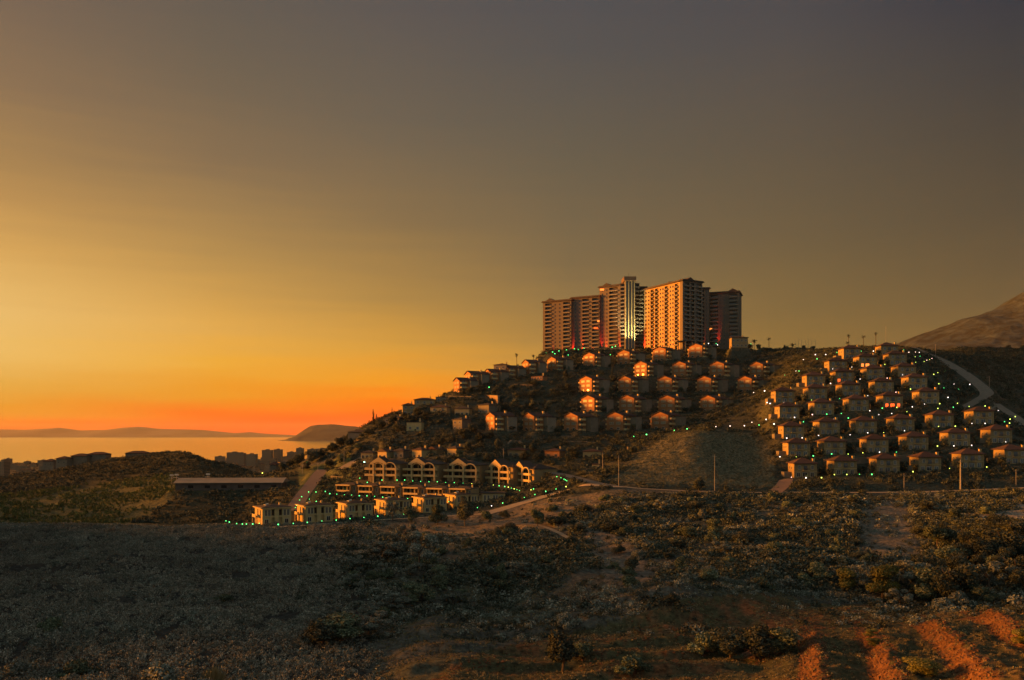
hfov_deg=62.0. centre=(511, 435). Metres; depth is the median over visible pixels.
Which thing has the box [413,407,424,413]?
tree
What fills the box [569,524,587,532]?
tree
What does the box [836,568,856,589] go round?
tree
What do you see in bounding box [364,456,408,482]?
arched villa
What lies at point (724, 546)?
tree
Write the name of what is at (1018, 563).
tree
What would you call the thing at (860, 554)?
shrub
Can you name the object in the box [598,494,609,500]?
shrub
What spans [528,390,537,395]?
tree
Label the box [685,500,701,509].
tree
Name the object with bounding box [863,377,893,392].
villa
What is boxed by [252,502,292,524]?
flat roofed villa
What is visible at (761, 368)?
gabled villa
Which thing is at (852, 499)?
shrub
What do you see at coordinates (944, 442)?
tree
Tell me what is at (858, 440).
retaining wall
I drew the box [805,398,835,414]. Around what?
villa
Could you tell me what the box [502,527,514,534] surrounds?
shrub
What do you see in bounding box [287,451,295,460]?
apartment block
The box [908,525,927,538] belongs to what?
tree
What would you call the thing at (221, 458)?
town building
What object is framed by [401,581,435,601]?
tree
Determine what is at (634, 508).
tree
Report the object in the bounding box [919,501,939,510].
tree
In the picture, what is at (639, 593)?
shrub
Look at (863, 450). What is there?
tree
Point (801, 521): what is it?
tree
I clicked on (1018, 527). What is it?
tree
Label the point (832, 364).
villa
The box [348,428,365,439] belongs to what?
house
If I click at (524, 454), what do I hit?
tree
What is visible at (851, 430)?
tree
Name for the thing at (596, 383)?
gabled villa
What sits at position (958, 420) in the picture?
tree
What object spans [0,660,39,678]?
shrub
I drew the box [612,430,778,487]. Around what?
mound grass
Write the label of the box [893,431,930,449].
villa
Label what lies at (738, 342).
house
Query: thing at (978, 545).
bush
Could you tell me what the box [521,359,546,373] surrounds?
gabled villa
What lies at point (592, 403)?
gabled villa
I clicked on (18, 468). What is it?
town building
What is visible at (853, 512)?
shrub
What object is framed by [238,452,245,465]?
apartment block
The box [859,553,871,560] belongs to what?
shrub
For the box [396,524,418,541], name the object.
tree
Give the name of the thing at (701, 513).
shrub
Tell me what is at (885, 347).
villa
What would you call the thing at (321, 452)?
tree
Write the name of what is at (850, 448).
tree
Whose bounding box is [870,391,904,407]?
villa
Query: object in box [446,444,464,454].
house
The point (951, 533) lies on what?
tree
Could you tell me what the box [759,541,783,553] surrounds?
shrub
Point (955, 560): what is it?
tree
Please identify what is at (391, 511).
tree
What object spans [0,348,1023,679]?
ground
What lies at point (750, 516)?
dark thicket
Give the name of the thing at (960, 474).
utility pole
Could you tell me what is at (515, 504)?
road
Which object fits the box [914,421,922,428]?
tree
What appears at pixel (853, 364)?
tree
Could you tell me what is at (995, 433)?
villa
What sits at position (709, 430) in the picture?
hillside scrub
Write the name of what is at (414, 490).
terraced house
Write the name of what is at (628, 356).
gabled villa
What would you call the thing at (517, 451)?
house
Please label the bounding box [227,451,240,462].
apartment block
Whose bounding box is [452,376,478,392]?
gabled villa
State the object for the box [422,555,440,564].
shrub
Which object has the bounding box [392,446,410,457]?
house
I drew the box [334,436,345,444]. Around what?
tree
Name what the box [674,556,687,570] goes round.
shrub
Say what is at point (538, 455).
tree
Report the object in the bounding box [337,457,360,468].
side road
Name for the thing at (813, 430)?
tree
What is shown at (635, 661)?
shrub
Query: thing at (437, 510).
tree
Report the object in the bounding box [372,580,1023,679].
field weeds
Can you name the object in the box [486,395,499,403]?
retaining wall
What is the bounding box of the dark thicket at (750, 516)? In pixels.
[336,486,1023,594]
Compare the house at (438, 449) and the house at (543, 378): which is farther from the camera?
the house at (543, 378)
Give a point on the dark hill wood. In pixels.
(78, 467)
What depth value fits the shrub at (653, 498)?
318.69 m
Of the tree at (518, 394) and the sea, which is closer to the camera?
the tree at (518, 394)
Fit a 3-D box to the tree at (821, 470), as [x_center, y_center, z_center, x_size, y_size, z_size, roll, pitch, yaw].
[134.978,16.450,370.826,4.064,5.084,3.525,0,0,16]
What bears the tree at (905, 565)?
on the ground at (434, 666)
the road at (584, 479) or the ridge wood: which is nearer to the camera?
the road at (584, 479)
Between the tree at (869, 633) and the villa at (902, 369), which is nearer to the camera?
the tree at (869, 633)
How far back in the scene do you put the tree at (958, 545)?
223.74 m
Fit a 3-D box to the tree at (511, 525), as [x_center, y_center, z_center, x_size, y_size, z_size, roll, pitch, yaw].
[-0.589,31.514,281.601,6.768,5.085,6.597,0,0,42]
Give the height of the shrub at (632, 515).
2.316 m
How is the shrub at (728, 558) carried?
on the ground at (434, 666)
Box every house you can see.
[43,459,55,470]
[55,456,72,468]
[71,453,91,464]
[89,452,110,461]
[125,451,150,456]
[269,462,279,471]
[335,481,362,494]
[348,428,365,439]
[357,482,383,494]
[360,448,377,458]
[377,447,393,458]
[380,483,407,496]
[383,414,403,423]
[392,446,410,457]
[401,401,414,413]
[402,484,431,498]
[407,418,424,430]
[412,445,430,457]
[413,396,435,407]
[426,484,452,495]
[428,445,442,454]
[430,403,451,413]
[436,394,447,401]
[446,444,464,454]
[449,485,478,493]
[451,416,471,429]
[453,405,471,414]
[478,401,497,413]
[478,491,505,502]
[494,362,508,370]
[507,445,530,455]
[531,373,547,380]
[544,446,566,457]
[582,447,601,456]
[591,459,600,466]
[729,335,748,347]
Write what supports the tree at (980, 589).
on the ground at (434, 666)
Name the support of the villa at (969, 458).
on the ground at (434, 666)
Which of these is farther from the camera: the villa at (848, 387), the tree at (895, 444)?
the villa at (848, 387)
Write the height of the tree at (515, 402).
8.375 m
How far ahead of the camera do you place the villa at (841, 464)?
368.00 m
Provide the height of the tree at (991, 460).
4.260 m
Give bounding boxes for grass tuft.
[196,666,229,679]
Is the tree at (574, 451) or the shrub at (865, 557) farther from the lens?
the tree at (574, 451)
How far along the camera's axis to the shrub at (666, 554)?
230.08 m
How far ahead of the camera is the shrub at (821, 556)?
215.39 m
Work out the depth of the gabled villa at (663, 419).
471.66 m
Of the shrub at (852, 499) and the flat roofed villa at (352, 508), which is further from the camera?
the flat roofed villa at (352, 508)
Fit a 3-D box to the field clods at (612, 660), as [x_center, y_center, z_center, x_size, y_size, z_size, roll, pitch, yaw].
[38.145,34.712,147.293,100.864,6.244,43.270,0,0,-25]
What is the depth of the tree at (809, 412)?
423.65 m
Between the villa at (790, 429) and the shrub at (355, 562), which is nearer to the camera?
the shrub at (355, 562)
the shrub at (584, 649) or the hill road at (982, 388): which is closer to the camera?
the shrub at (584, 649)
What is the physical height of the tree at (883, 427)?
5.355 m
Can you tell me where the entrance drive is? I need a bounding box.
[772,478,792,491]
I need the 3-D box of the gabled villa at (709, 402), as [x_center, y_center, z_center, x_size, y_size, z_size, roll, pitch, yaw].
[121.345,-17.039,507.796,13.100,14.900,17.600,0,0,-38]
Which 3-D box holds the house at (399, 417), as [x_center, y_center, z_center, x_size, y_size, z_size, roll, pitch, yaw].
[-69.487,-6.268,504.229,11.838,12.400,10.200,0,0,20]
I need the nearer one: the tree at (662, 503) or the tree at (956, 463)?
the tree at (662, 503)
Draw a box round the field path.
[531,524,568,537]
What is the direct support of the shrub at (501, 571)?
on the ground at (434, 666)
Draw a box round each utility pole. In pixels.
[618,455,618,485]
[712,455,716,490]
[960,460,960,489]
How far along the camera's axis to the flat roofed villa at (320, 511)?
321.26 m
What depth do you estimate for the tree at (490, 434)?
452.95 m
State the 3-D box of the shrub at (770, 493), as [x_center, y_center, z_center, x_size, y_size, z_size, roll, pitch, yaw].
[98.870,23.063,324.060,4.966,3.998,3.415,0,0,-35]
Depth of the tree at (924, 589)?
183.43 m
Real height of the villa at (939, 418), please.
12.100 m
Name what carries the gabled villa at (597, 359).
on the ground at (434, 666)
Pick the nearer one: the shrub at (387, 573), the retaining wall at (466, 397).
the shrub at (387, 573)
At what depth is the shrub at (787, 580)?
192.38 m
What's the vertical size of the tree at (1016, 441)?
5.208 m
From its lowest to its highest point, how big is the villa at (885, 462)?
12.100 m
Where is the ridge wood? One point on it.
(106, 460)
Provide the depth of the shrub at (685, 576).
181.59 m
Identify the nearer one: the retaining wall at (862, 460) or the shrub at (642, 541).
the shrub at (642, 541)
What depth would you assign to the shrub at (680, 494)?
329.15 m
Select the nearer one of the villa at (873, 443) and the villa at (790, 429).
the villa at (873, 443)
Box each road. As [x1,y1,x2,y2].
[288,469,326,510]
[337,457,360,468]
[479,484,1023,513]
[544,472,617,485]
[911,347,993,406]
[996,404,1023,424]
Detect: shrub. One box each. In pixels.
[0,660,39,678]
[36,616,63,631]
[54,658,101,677]
[140,661,178,679]
[213,593,233,603]
[345,570,362,583]
[347,555,364,566]
[374,563,387,571]
[377,606,391,618]
[378,568,393,579]
[390,596,411,604]
[405,561,423,574]
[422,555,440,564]
[431,564,447,575]
[434,545,448,553]
[456,533,474,540]
[461,537,471,547]
[481,511,491,519]
[483,550,499,562]
[487,570,500,578]
[495,562,507,579]
[496,561,509,568]
[499,510,510,517]
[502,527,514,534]
[534,512,544,522]
[538,554,559,563]
[547,505,557,510]
[555,550,567,554]
[555,612,576,630]
[562,536,578,541]
[572,642,593,656]
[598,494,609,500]
[605,562,621,569]
[610,511,619,516]
[613,653,653,674]
[618,526,629,535]
[618,566,637,575]
[621,574,640,586]
[623,555,638,568]
[629,513,637,518]
[631,550,645,560]
[632,588,647,601]
[638,538,654,546]
[648,496,657,501]
[663,552,673,557]
[670,540,685,547]
[671,493,683,496]
[673,528,682,534]
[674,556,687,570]
[675,572,690,580]
[685,631,724,653]
[698,509,706,518]
[699,565,717,572]
[700,568,718,580]
[704,529,720,540]
[716,503,723,508]
[723,556,739,562]
[729,511,735,519]
[735,622,775,659]
[747,547,757,551]
[752,576,776,589]
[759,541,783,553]
[768,491,777,497]
[769,533,783,538]
[771,575,794,587]
[781,500,792,506]
[792,496,803,501]
[797,572,814,586]
[815,554,827,559]
[824,510,836,517]
[824,529,840,535]
[829,544,844,553]
[832,557,848,564]
[833,537,842,545]
[846,539,865,545]
[848,510,860,517]
[848,551,870,557]
[849,496,857,502]
[849,565,858,570]
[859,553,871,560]
[883,550,906,563]
[931,597,955,609]
[948,591,978,607]
[978,506,995,514]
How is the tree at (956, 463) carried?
on the ground at (434, 666)
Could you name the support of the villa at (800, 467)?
on the ground at (434, 666)
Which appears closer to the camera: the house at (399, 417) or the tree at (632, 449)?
the tree at (632, 449)
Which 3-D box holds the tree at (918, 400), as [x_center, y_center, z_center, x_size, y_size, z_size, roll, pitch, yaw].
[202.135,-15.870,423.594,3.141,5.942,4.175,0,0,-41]
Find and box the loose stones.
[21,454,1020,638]
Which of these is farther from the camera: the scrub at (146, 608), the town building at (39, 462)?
the town building at (39, 462)
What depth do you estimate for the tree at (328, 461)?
472.46 m
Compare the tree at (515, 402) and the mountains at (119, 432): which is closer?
the tree at (515, 402)
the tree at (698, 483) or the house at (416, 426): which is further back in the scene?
the house at (416, 426)
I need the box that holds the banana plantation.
[0,472,175,523]
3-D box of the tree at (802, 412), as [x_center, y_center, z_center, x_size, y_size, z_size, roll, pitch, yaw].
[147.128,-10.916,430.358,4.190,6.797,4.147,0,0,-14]
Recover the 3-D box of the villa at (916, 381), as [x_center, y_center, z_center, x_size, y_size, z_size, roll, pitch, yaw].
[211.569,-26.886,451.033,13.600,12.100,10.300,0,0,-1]
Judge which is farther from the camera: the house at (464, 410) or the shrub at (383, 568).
the house at (464, 410)
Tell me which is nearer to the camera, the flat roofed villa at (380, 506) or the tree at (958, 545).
the tree at (958, 545)
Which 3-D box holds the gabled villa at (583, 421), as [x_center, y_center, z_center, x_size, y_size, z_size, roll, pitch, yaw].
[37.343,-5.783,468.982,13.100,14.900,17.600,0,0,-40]
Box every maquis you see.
[293,488,1023,645]
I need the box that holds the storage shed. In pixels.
[174,478,288,490]
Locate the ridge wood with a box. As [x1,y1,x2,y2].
[81,450,168,465]
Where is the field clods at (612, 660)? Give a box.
[450,600,872,674]
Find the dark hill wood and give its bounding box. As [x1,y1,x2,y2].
[10,451,252,475]
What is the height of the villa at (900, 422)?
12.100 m
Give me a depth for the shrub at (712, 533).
252.62 m
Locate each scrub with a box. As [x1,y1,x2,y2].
[0,450,299,523]
[0,521,280,529]
[0,521,400,679]
[319,346,1023,514]
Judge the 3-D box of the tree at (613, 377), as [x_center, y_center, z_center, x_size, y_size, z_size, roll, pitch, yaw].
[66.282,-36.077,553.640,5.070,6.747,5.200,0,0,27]
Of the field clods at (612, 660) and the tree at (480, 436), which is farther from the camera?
the tree at (480, 436)
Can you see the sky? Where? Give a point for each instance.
(284, 217)
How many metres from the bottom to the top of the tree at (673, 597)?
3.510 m
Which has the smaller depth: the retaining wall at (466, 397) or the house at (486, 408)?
the house at (486, 408)
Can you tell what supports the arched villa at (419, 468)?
on the ground at (434, 666)
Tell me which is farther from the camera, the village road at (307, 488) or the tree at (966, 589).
the village road at (307, 488)
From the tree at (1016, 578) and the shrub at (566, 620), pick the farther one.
the tree at (1016, 578)
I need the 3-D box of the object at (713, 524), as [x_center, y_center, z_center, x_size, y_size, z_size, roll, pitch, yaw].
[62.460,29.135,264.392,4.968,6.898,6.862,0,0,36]
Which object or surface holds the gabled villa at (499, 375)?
on the ground at (434, 666)
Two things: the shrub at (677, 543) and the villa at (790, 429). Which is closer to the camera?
the shrub at (677, 543)
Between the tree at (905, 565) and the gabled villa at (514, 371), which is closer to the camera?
the tree at (905, 565)
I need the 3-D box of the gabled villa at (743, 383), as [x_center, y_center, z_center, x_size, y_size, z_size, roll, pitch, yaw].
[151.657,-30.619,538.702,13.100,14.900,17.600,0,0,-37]
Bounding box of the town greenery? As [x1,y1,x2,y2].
[11,462,258,473]
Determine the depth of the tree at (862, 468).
370.37 m
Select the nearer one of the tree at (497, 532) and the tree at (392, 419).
the tree at (497, 532)
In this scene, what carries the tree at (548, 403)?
on the ground at (434, 666)
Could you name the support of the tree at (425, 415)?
on the ground at (434, 666)
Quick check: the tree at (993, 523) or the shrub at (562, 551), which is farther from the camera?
the tree at (993, 523)
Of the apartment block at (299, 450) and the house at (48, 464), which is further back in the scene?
the apartment block at (299, 450)
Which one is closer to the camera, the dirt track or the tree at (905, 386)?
the dirt track
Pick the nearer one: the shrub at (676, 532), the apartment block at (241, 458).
the shrub at (676, 532)
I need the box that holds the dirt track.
[224,514,481,528]
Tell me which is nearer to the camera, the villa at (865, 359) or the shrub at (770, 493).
the shrub at (770, 493)
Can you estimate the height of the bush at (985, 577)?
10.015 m
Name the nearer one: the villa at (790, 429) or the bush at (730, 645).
the bush at (730, 645)
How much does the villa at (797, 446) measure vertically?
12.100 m
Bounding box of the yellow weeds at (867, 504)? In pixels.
[748,492,988,507]
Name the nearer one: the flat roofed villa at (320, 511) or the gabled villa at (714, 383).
the flat roofed villa at (320, 511)
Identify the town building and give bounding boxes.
[10,463,18,469]
[16,465,30,470]
[19,469,35,472]
[37,459,45,464]
[215,456,225,460]
[258,460,269,467]
[259,463,264,469]
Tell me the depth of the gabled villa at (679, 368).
559.09 m
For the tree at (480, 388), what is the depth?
540.47 m
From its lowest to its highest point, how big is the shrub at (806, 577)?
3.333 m
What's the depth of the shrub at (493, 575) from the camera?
203.04 m
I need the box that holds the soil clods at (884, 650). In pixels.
[742,608,1023,679]
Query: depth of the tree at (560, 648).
129.21 m
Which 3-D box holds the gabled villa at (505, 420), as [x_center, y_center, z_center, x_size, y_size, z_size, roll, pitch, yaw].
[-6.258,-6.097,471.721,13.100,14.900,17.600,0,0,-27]
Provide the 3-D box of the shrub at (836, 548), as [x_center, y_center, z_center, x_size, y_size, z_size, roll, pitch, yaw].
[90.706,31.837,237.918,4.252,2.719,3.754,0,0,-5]
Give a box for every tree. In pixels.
[278,462,286,467]
[286,458,294,465]
[293,453,304,463]
[301,462,310,468]
[302,620,339,644]
[305,451,318,462]
[315,449,324,457]
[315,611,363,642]
[325,458,334,467]
[327,442,337,451]
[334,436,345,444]
[337,453,345,459]
[344,438,353,445]
[353,442,362,448]
[354,610,391,635]
[363,428,372,435]
[366,541,399,559]
[374,592,411,610]
[376,419,385,426]
[384,501,401,519]
[387,414,397,423]
[392,422,401,431]
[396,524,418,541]
[397,531,439,570]
[401,412,409,418]
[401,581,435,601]
[403,506,417,522]
[407,414,416,421]
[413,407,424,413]
[422,412,431,419]
[428,504,448,524]
[437,437,443,443]
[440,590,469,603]
[445,433,454,441]
[455,450,463,457]
[456,496,475,526]
[458,429,469,438]
[464,440,475,449]
[468,423,477,431]
[474,432,485,440]
[475,385,484,390]
[482,452,493,460]
[486,529,503,535]
[487,430,493,438]
[494,439,502,446]
[500,522,518,529]
[501,402,510,410]
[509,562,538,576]
[511,398,519,404]
[514,391,521,397]
[519,450,530,458]
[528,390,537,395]
[529,399,536,408]
[529,442,536,450]
[530,509,543,525]
[535,452,544,458]
[545,400,552,408]
[545,515,566,523]
[545,629,580,671]
[564,383,571,388]
[566,447,579,457]
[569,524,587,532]
[576,503,593,510]
[602,520,623,529]
[603,451,610,459]
[610,375,617,380]
[611,545,625,553]
[614,452,622,459]
[626,504,642,512]
[629,446,637,452]
[641,423,648,428]
[653,499,670,507]
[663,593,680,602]
[678,525,696,536]
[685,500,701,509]
[693,476,704,491]
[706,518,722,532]
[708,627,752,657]
[711,541,731,551]
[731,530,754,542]
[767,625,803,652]
[790,517,808,525]
[799,407,806,415]
[801,393,808,400]
[805,410,814,415]
[807,561,831,580]
[809,426,817,435]
[814,448,824,454]
[818,467,826,473]
[824,468,833,474]
[829,375,834,383]
[834,407,841,411]
[835,390,842,395]
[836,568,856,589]
[846,444,855,452]
[847,427,855,433]
[850,360,858,367]
[852,564,873,587]
[855,372,861,378]
[857,465,867,472]
[860,447,866,452]
[863,629,877,636]
[865,564,900,597]
[866,638,879,646]
[868,387,874,393]
[868,463,875,472]
[874,402,882,408]
[880,424,886,429]
[883,588,913,605]
[886,424,895,429]
[889,441,898,449]
[892,560,934,593]
[900,461,908,471]
[901,384,911,389]
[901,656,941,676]
[903,399,912,403]
[907,566,944,600]
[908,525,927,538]
[910,554,940,566]
[912,464,918,472]
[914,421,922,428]
[915,397,922,403]
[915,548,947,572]
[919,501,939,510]
[923,525,951,547]
[926,421,933,427]
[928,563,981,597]
[932,439,939,446]
[934,522,959,545]
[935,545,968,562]
[939,397,947,404]
[940,440,948,445]
[943,459,950,468]
[943,508,962,516]
[943,551,968,569]
[949,542,971,555]
[952,459,962,467]
[954,417,962,424]
[957,531,980,543]
[959,547,973,558]
[959,582,982,596]
[960,529,974,541]
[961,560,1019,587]
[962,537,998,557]
[964,584,999,602]
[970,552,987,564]
[973,435,979,443]
[973,519,1001,530]
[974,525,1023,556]
[985,555,1003,577]
[986,437,991,445]
[987,513,1009,521]
[988,458,995,464]
[991,555,1023,580]
[994,420,1001,424]
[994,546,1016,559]
[996,521,1023,529]
[997,455,1006,465]
[1000,519,1023,537]
[1004,568,1023,588]
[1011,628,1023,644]
[1012,438,1022,443]
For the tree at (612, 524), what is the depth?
272.14 m
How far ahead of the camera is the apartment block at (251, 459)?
2300.00 m
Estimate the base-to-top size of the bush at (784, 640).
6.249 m
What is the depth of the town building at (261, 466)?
2356.93 m
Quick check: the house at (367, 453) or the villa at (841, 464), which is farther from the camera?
the house at (367, 453)
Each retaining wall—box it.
[449,396,472,399]
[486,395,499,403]
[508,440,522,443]
[816,436,897,443]
[823,453,935,463]
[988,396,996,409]
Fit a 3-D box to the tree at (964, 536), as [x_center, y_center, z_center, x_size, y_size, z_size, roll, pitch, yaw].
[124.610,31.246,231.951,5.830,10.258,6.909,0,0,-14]
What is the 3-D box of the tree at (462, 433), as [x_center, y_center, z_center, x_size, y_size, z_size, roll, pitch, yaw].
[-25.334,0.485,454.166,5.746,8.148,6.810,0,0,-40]
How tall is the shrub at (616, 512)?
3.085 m
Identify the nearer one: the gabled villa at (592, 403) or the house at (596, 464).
the house at (596, 464)
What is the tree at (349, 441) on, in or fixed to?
on the ground at (434, 666)
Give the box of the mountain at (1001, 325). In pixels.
[896,292,1023,349]
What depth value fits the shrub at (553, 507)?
313.76 m
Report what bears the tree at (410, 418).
on the ground at (434, 666)
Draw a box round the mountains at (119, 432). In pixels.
[0,427,295,436]
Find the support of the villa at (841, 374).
on the ground at (434, 666)
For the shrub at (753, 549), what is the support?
on the ground at (434, 666)
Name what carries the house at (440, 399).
on the ground at (434, 666)
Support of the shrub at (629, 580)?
on the ground at (434, 666)
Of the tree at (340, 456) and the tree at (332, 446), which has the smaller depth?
the tree at (340, 456)
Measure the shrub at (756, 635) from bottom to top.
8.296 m
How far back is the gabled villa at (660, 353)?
595.20 m
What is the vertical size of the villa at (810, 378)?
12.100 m
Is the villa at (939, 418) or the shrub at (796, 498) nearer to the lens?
the shrub at (796, 498)
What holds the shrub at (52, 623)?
on the ground at (434, 666)
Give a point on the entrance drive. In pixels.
(783, 484)
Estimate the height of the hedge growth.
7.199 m
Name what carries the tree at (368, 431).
on the ground at (434, 666)
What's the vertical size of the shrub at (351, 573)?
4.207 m
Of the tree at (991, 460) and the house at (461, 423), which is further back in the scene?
the house at (461, 423)
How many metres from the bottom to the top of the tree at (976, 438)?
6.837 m
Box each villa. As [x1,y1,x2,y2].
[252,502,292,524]
[295,500,333,521]
[336,498,373,518]
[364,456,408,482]
[374,496,411,515]
[403,457,448,481]
[411,493,447,512]
[443,491,478,508]
[444,458,488,482]
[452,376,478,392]
[464,370,489,384]
[485,368,508,382]
[485,411,517,431]
[485,459,520,485]
[507,364,526,378]
[516,461,557,485]
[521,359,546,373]
[521,411,555,431]
[547,356,572,370]
[562,411,597,431]
[578,375,609,392]
[580,394,613,412]
[582,352,610,366]
[605,411,641,429]
[616,349,645,364]
[617,375,648,392]
[618,394,652,411]
[633,360,663,376]
[650,410,686,429]
[651,346,680,360]
[656,375,687,391]
[657,394,691,411]
[671,360,701,376]
[687,343,716,358]
[695,375,727,391]
[699,394,733,410]
[708,360,738,376]
[736,375,768,391]
[748,361,780,376]
[765,387,795,404]
[769,402,799,419]
[772,421,804,438]
[776,438,810,456]
[781,458,818,477]
[796,371,825,386]
[797,384,828,399]
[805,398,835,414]
[807,417,841,434]
[811,436,847,454]
[820,357,847,371]
[822,455,858,474]
[825,368,854,383]
[830,380,861,396]
[833,345,861,358]
[839,394,869,411]
[843,416,878,433]
[848,353,877,367]
[854,434,888,452]
[855,365,885,379]
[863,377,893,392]
[863,453,901,472]
[870,342,899,355]
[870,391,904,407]
[878,350,907,364]
[880,414,916,430]
[886,362,916,376]
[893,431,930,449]
[900,373,927,388]
[905,451,941,470]
[906,387,940,403]
[921,410,955,427]
[936,428,971,445]
[945,448,985,467]
[961,406,994,423]
[974,424,1014,442]
[987,444,1023,463]
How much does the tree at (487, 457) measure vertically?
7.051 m
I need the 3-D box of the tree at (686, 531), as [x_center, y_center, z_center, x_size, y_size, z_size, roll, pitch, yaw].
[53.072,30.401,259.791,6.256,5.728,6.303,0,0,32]
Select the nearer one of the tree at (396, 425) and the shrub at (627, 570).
the shrub at (627, 570)
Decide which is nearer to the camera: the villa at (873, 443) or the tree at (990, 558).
the tree at (990, 558)
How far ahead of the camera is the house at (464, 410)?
500.13 m
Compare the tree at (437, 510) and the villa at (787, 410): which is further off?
the villa at (787, 410)
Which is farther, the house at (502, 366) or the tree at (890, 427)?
the house at (502, 366)
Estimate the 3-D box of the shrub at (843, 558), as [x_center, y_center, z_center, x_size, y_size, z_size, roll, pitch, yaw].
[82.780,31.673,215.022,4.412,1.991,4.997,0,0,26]
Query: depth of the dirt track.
322.24 m
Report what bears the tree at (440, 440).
on the ground at (434, 666)
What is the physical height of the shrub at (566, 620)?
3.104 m
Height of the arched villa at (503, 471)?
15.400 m
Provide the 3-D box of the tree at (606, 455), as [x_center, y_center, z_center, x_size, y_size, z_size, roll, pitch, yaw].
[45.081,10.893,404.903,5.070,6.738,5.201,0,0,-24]
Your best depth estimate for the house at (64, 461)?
725.00 m
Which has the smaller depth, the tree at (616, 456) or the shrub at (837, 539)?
the shrub at (837, 539)
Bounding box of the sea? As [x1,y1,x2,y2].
[0,437,335,462]
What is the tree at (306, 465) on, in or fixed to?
on the ground at (434, 666)
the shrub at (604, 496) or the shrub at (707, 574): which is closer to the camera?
the shrub at (707, 574)
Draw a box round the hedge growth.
[533,574,882,621]
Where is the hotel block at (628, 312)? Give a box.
[541,276,742,351]
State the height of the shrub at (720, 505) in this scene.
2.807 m
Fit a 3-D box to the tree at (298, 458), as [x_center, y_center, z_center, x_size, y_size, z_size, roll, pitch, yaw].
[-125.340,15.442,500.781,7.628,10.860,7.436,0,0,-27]
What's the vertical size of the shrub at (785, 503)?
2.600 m
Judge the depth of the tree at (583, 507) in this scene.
305.43 m
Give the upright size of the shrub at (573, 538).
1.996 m
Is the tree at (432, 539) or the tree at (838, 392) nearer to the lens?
the tree at (432, 539)
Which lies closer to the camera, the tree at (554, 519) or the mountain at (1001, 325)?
the tree at (554, 519)
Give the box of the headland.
[278,424,360,440]
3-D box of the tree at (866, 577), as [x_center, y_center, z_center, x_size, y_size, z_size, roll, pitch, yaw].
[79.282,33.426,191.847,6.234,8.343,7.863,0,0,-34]
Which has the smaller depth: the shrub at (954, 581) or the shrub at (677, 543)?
the shrub at (954, 581)
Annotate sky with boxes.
[0,0,1023,434]
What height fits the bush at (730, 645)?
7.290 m
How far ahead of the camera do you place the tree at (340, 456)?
464.33 m
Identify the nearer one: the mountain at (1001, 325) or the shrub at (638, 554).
the shrub at (638, 554)
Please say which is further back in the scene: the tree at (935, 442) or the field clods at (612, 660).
the tree at (935, 442)
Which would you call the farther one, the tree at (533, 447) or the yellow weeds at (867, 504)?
the tree at (533, 447)
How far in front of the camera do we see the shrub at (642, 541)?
244.21 m
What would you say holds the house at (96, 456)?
on the ground at (434, 666)
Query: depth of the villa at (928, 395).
426.99 m
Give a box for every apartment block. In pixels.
[0,460,9,475]
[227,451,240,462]
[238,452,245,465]
[246,453,257,465]
[262,449,272,459]
[273,449,282,461]
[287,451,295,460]
[296,447,303,453]
[307,448,316,459]
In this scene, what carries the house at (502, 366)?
on the ground at (434, 666)
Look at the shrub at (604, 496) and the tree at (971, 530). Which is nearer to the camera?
the tree at (971, 530)
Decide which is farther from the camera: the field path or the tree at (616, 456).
the tree at (616, 456)
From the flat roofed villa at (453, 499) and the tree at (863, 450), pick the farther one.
the tree at (863, 450)
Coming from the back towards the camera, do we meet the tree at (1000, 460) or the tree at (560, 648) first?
the tree at (1000, 460)
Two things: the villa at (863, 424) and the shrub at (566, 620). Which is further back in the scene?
the villa at (863, 424)
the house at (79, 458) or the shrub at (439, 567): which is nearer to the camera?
the shrub at (439, 567)
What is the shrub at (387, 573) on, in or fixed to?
on the ground at (434, 666)
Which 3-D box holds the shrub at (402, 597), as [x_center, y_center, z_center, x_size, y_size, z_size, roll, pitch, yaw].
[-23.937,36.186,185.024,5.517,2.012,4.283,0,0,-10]
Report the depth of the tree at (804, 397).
442.65 m
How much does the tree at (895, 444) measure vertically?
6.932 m
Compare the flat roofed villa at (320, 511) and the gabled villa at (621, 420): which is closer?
the flat roofed villa at (320, 511)
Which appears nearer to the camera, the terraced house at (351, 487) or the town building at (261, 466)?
the terraced house at (351, 487)
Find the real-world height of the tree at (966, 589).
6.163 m
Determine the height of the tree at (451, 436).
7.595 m
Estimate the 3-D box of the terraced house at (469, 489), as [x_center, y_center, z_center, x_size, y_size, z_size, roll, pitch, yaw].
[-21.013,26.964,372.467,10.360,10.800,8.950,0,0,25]
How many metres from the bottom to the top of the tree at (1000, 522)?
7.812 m
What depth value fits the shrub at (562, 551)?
231.83 m
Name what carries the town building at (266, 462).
on the ground at (434, 666)

